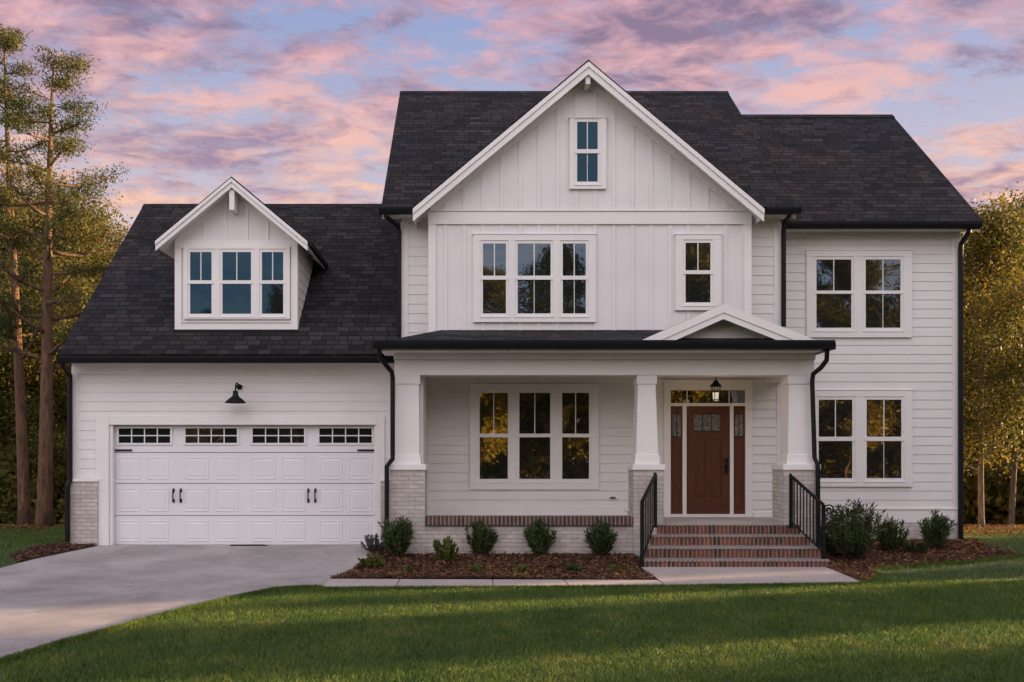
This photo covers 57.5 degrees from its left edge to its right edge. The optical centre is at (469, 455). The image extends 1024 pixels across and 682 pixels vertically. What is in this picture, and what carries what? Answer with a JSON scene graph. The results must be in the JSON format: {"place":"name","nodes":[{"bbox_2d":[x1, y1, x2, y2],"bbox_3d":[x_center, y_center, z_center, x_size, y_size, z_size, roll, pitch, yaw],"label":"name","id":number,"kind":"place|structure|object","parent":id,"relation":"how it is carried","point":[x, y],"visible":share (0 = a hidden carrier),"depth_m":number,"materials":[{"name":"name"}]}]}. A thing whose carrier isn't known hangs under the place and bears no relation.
{"place":"outdoors","nodes":[
{"label":"outdoors","id":0,"kind":"place"},
{"bbox_2d":[0,545,371,657],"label":"driveway","id":1,"kind":"structure","parent":0,"point":[161,578],"depth_m":13.50,"materials":[{"name":"concrete"}]},
{"bbox_2d":[230,544,267,545],"bbox_3d":[-3.897,1.580,16.489,0.660,0.022,0.095,0,0,-2],"label":"rubber strip","id":2,"kind":"object","parent":1,"relation":"on","point":[248,545],"visible":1,"depth_m":16.46,"materials":[{"name":"grey rubber"}]},
{"bbox_2d":[0,527,1023,681],"bbox_3d":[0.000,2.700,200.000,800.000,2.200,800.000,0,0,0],"label":"lawn","id":3,"kind":"structure","parent":0,"point":[995,563],"depth_m":9.28,"materials":[{"name":"green plant"}]},
{"bbox_2d":[10,545,91,561],"bbox_3d":[-7.243,1.647,16.042,0.864,0.133,1.681,0,0,31],"label":"corner bed","id":4,"kind":"object","parent":3,"relation":"on","point":[45,551],"visible":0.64,"depth_m":15.79,"materials":[{"name":"brown soil"}]},
{"bbox_2d":[0,44,130,527],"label":"pine tree","id":5,"kind":"object","parent":3,"relation":"on","point":[44,511],"visible":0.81,"depth_m":20.96,"materials":[{"name":"green plant"}]},
{"bbox_2d":[333,547,654,579],"bbox_3d":[0.383,1.680,14.965,4.794,0.200,3.270,0,0,0],"label":"flower bed","id":6,"kind":"object","parent":3,"relation":"on","point":[499,567],"visible":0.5,"depth_m":14.75,"materials":[{"name":"brown soil"}]},
{"bbox_2d":[358,553,385,568],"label":"leafy plant","id":7,"kind":"object","parent":6,"relation":"on","point":[371,562],"visible":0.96,"depth_m":14.57,"materials":[{"name":"green plant"}]},
{"bbox_2d":[361,533,382,552],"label":"twiggy plant","id":8,"kind":"object","parent":6,"relation":"on","point":[372,545],"visible":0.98,"depth_m":15.78,"materials":[{"name":"grey plant"}]},
{"bbox_2d":[377,515,415,557],"bbox_3d":[-1.193,1.326,15.422,0.675,0.730,0.700,0,0,0],"label":"shrub","id":9,"kind":"object","parent":6,"relation":"on","point":[397,543],"visible":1,"depth_m":15.31,"materials":[{"name":"green plant"}]},
{"bbox_2d":[404,564,413,573],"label":"ground cover","id":10,"kind":"object","parent":6,"relation":"on","point":[408,568],"visible":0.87,"depth_m":13.99,"materials":[{"name":"green plant"}]},
{"bbox_2d":[433,535,458,561],"bbox_3d":[-0.392,1.509,15.072,0.430,0.442,0.339,0,0,-19],"label":"leafy plant","id":11,"kind":"object","parent":6,"relation":"on","point":[445,550],"visible":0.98,"depth_m":15.01,"materials":[{"name":"green plant"}]},
{"bbox_2d":[469,564,483,571],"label":"ground cover","id":12,"kind":"object","parent":6,"relation":"on","point":[479,567],"visible":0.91,"depth_m":14.14,"materials":[{"name":"green plant"}]},
{"bbox_2d":[463,519,498,556],"bbox_3d":[0.204,1.355,15.506,0.626,0.657,0.551,0,0,0],"label":"shrub","id":13,"kind":"object","parent":6,"relation":"on","point":[483,541],"visible":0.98,"depth_m":15.43,"materials":[{"name":"green plant"}]},
{"bbox_2d":[9,537,1022,580],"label":"mulch chips","id":14,"kind":"object","parent":6,"relation":"on","point":[599,574],"visible":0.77,"depth_m":14.97,"materials":[{"name":"brown wood"}]},
{"bbox_2d":[516,564,531,572],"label":"ground cover","id":15,"kind":"object","parent":6,"relation":"on","point":[521,568],"visible":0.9,"depth_m":14.02,"materials":[{"name":"green plant"}]},
{"bbox_2d":[523,518,556,556],"bbox_3d":[1.197,1.341,15.525,0.628,0.686,0.563,0,0,-19],"label":"shrub","id":16,"kind":"object","parent":6,"relation":"on","point":[539,544],"visible":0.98,"depth_m":15.42,"materials":[{"name":"green plant"}]},
{"bbox_2d":[566,563,581,571],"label":"ground cover","id":17,"kind":"object","parent":6,"relation":"on","point":[571,566],"visible":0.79,"depth_m":14.22,"materials":[{"name":"green plant"}]},
{"bbox_2d":[583,518,617,555],"bbox_3d":[2.188,1.358,15.480,0.574,0.651,0.594,0,0,31],"label":"shrub","id":18,"kind":"object","parent":6,"relation":"on","point":[603,542],"visible":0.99,"depth_m":15.41,"materials":[{"name":"green plant"}]},
{"bbox_2d":[609,564,628,571],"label":"ground cover","id":19,"kind":"object","parent":6,"relation":"on","point":[613,567],"visible":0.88,"depth_m":14.28,"materials":[{"name":"green plant"}]},
{"bbox_2d":[0,552,1023,663],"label":"grass edge","id":20,"kind":"object","parent":3,"relation":"on","point":[12,656],"depth_m":12.57,"materials":[{"name":"green plant"}]},
{"bbox_2d":[56,59,982,555],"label":"house","id":21,"kind":"structure","parent":3,"relation":"on","point":[560,307],"depth_m":16.71,"materials":[{"name":"white paint"}]},
{"bbox_2d":[225,382,245,403],"bbox_3d":[-4.092,-1.113,16.358,0.370,0.368,0.485,0,0,0],"label":"barn light","id":22,"kind":"object","parent":21,"relation":"attached to","point":[235,398],"visible":1,"depth_m":16.26,"materials":[{"name":"black metal"}]},
{"bbox_2d":[183,246,289,319],"bbox_3d":[-4.158,-3.102,16.668,1.904,1.311,0.066,0,0,0],"label":"window","id":23,"kind":"structure","parent":21,"relation":"in","point":[220,282],"depth_m":16.67,"materials":[{"name":"white paint"}]},
{"bbox_2d":[115,425,373,544],"bbox_3d":[-4.059,0.529,16.715,4.857,2.158,0.110,0,0,0],"label":"garage door","id":24,"kind":"structure","parent":21,"relation":"in","point":[130,499],"depth_m":16.72,"materials":[{"name":"paint"}]},
{"bbox_2d":[472,234,596,322],"bbox_3d":[1.136,-3.089,16.168,2.159,1.535,0.066,0,0,0],"label":"window","id":25,"kind":"structure","parent":21,"relation":"in","point":[524,278],"depth_m":16.16,"materials":[{"name":"white paint"}]},
{"bbox_2d":[470,384,598,489],"bbox_3d":[1.216,-0.362,17.368,2.405,1.977,0.066,0,0,0],"label":"window","id":26,"kind":"structure","parent":21,"relation":"in","point":[523,436],"depth_m":17.37,"materials":[{"name":"white paint"}]},
{"bbox_2d":[568,117,606,189],"bbox_3d":[2.061,-5.256,16.168,0.670,1.245,0.066,0,0,0],"label":"window","id":27,"kind":"structure","parent":21,"relation":"in","point":[587,135],"depth_m":16.16,"materials":[{"name":"white paint"}]},
{"bbox_2d":[674,234,721,310],"bbox_3d":[3.977,-3.190,16.168,0.824,1.326,0.066,0,0,0],"label":"window","id":28,"kind":"structure","parent":21,"relation":"in","point":[697,256],"depth_m":16.16,"materials":[{"name":"white paint"}]},
{"bbox_2d":[709,376,721,400],"bbox_3d":[4.319,-1.206,16.300,0.230,0.487,0.199,0,0,0],"label":"lantern","id":29,"kind":"object","parent":21,"relation":"hanging from","point":[714,384],"visible":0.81,"depth_m":16.26,"materials":[{"name":"black metal"}]},
{"bbox_2d":[805,250,912,337],"bbox_3d":[7.272,-3.026,17.368,2.001,1.632,0.066,0,0,0],"label":"window","id":30,"kind":"structure","parent":21,"relation":"in","point":[850,293],"depth_m":17.36,"materials":[{"name":"white paint"}]},
{"bbox_2d":[814,390,912,486],"bbox_3d":[7.282,-0.332,17.368,1.996,1.811,0.066,0,0,0],"label":"window","id":31,"kind":"structure","parent":21,"relation":"in","point":[864,438],"depth_m":17.37,"materials":[{"name":"white paint"}]},
{"bbox_2d":[0,0,1023,288],"label":"sky","id":32,"kind":"structure","parent":0,"point":[294,101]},
{"bbox_2d":[324,567,857,586],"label":"front walk","id":33,"kind":"structure","parent":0,"point":[694,575],"depth_m":13.31,"materials":[{"name":"concrete"}]},
{"bbox_2d":[644,524,829,566],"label":"front steps","id":34,"kind":"structure","parent":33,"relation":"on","point":[727,545],"depth_m":14.97,"materials":[{"name":"red brick"}]},
{"bbox_2d":[640,472,658,567],"bbox_3d":[2.910,1.022,15.080,0.119,1.496,1.041,0,0,24],"label":"handrail","id":35,"kind":"object","parent":34,"relation":"on","point":[652,487],"visible":0.96,"depth_m":14.97,"materials":[{"name":"black metal"}]},
{"bbox_2d":[787,473,833,558],"bbox_3d":[5.504,0.970,15.111,0.172,1.361,0.947,0,0,-24],"label":"handrail","id":36,"kind":"object","parent":34,"relation":"on","point":[823,511],"visible":1,"depth_m":15.06,"materials":[{"name":"black metal"}]},
{"bbox_2d":[826,545,1003,578],"bbox_3d":[7.566,1.680,15.369,4.069,0.200,4.461,0,0,0],"label":"side bed","id":37,"kind":"object","parent":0,"point":[905,560],"visible":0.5,"depth_m":15.40,"materials":[{"name":"brown soil"}]},
{"bbox_2d":[817,529,838,554],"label":"shrub","id":38,"kind":"object","parent":37,"relation":"on","point":[830,548],"visible":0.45,"depth_m":15.45,"materials":[{"name":"green plant"}]},
{"bbox_2d":[826,498,886,559],"bbox_3d":[6.278,1.189,15.302,1.012,1.036,1.183,0,0,0],"label":"shrub","id":39,"kind":"object","parent":37,"relation":"on","point":[847,542],"visible":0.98,"depth_m":15.12,"materials":[{"name":"green plant"}]},
{"bbox_2d":[875,516,909,551],"bbox_3d":[7.161,1.325,15.906,0.606,0.638,0.499,0,0,0],"label":"shrub","id":40,"kind":"object","parent":37,"relation":"on","point":[888,539],"visible":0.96,"depth_m":15.79,"materials":[{"name":"green plant"}]},
{"bbox_2d":[899,540,928,553],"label":"ground cover","id":41,"kind":"object","parent":37,"relation":"on","point":[908,547],"visible":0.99,"depth_m":15.66,"materials":[{"name":"green plant"}]},
{"bbox_2d":[917,509,956,548],"bbox_3d":[8.048,1.260,16.017,0.582,0.734,0.616,0,0,-37],"label":"shrub","id":42,"kind":"object","parent":37,"relation":"on","point":[935,531],"visible":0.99,"depth_m":15.93,"materials":[{"name":"green plant"}]},
{"bbox_2d":[963,526,1022,528],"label":"forest floor","id":43,"kind":"structure","parent":0,"point":[994,528],"depth_m":20.67,"materials":[{"name":"brown soil"}]},
{"bbox_2d":[0,251,56,474],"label":"woodland tree","id":44,"kind":"object","parent":43,"relation":"on","point":[3,387],"visible":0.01,"depth_m":32.29,"materials":[{"name":"green plant"}]},
{"bbox_2d":[0,450,66,526],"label":"underbrush","id":45,"kind":"object","parent":43,"relation":"on","point":[8,512],"visible":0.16,"depth_m":25.59,"materials":[{"name":"green plant"}]},
{"bbox_2d":[0,261,70,523],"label":"woodland tree","id":46,"kind":"object","parent":43,"relation":"on","point":[33,412],"visible":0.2,"depth_m":26.44,"materials":[{"name":"green plant"}]},
{"bbox_2d":[0,280,91,523],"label":"woodland tree","id":47,"kind":"object","parent":43,"relation":"on","point":[65,419],"visible":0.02,"depth_m":28.15,"materials":[{"name":"green plant"}]},
{"bbox_2d":[0,170,93,482],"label":"woodland tree","id":48,"kind":"object","parent":43,"relation":"on","point":[14,461],"visible":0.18,"depth_m":25.77,"materials":[{"name":"green plant"}]},
{"bbox_2d":[0,23,102,525],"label":"pine tree","id":49,"kind":"object","parent":43,"relation":"on","point":[24,515],"visible":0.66,"depth_m":22.09,"materials":[{"name":"green plant"}]},
{"bbox_2d":[1,162,132,491],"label":"woodland tree","id":50,"kind":"object","parent":43,"relation":"on","point":[100,211],"visible":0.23,"depth_m":26.05,"materials":[{"name":"green plant"}]},
{"bbox_2d":[62,214,129,420],"bbox_3d":[-11.883,-2.532,30.819,6.575,10.881,5.633,0,0,38],"label":"woodland tree","id":51,"kind":"object","parent":43,"relation":"on","point":[101,263],"depth_m":30.06,"materials":[{"name":"green plant"}]},
{"bbox_2d":[0,523,1023,579],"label":"fallen leaves","id":52,"kind":"object","parent":43,"relation":"on","point":[984,533],"visible":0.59,"depth_m":15.21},
{"bbox_2d":[961,185,1023,526],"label":"autumn tree","id":53,"kind":"object","parent":43,"relation":"on","point":[990,244],"visible":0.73,"depth_m":20.38,"materials":[{"name":"yellow plant"}]},
{"bbox_2d":[961,181,1023,524],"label":"autumn tree","id":54,"kind":"object","parent":43,"relation":"on","point":[1012,469],"visible":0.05,"depth_m":22.96,"materials":[{"name":"yellow plant"}]},
{"bbox_2d":[963,441,1023,525],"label":"underbrush","id":55,"kind":"object","parent":43,"relation":"on","point":[996,501],"visible":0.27,"depth_m":25.58,"materials":[{"name":"green plant"}]},
{"bbox_2d":[963,285,1023,515],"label":"autumn tree","id":56,"kind":"object","parent":43,"relation":"on","point":[1004,466],"visible":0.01,"depth_m":26.65,"materials":[{"name":"yellow plant"}]}
]}

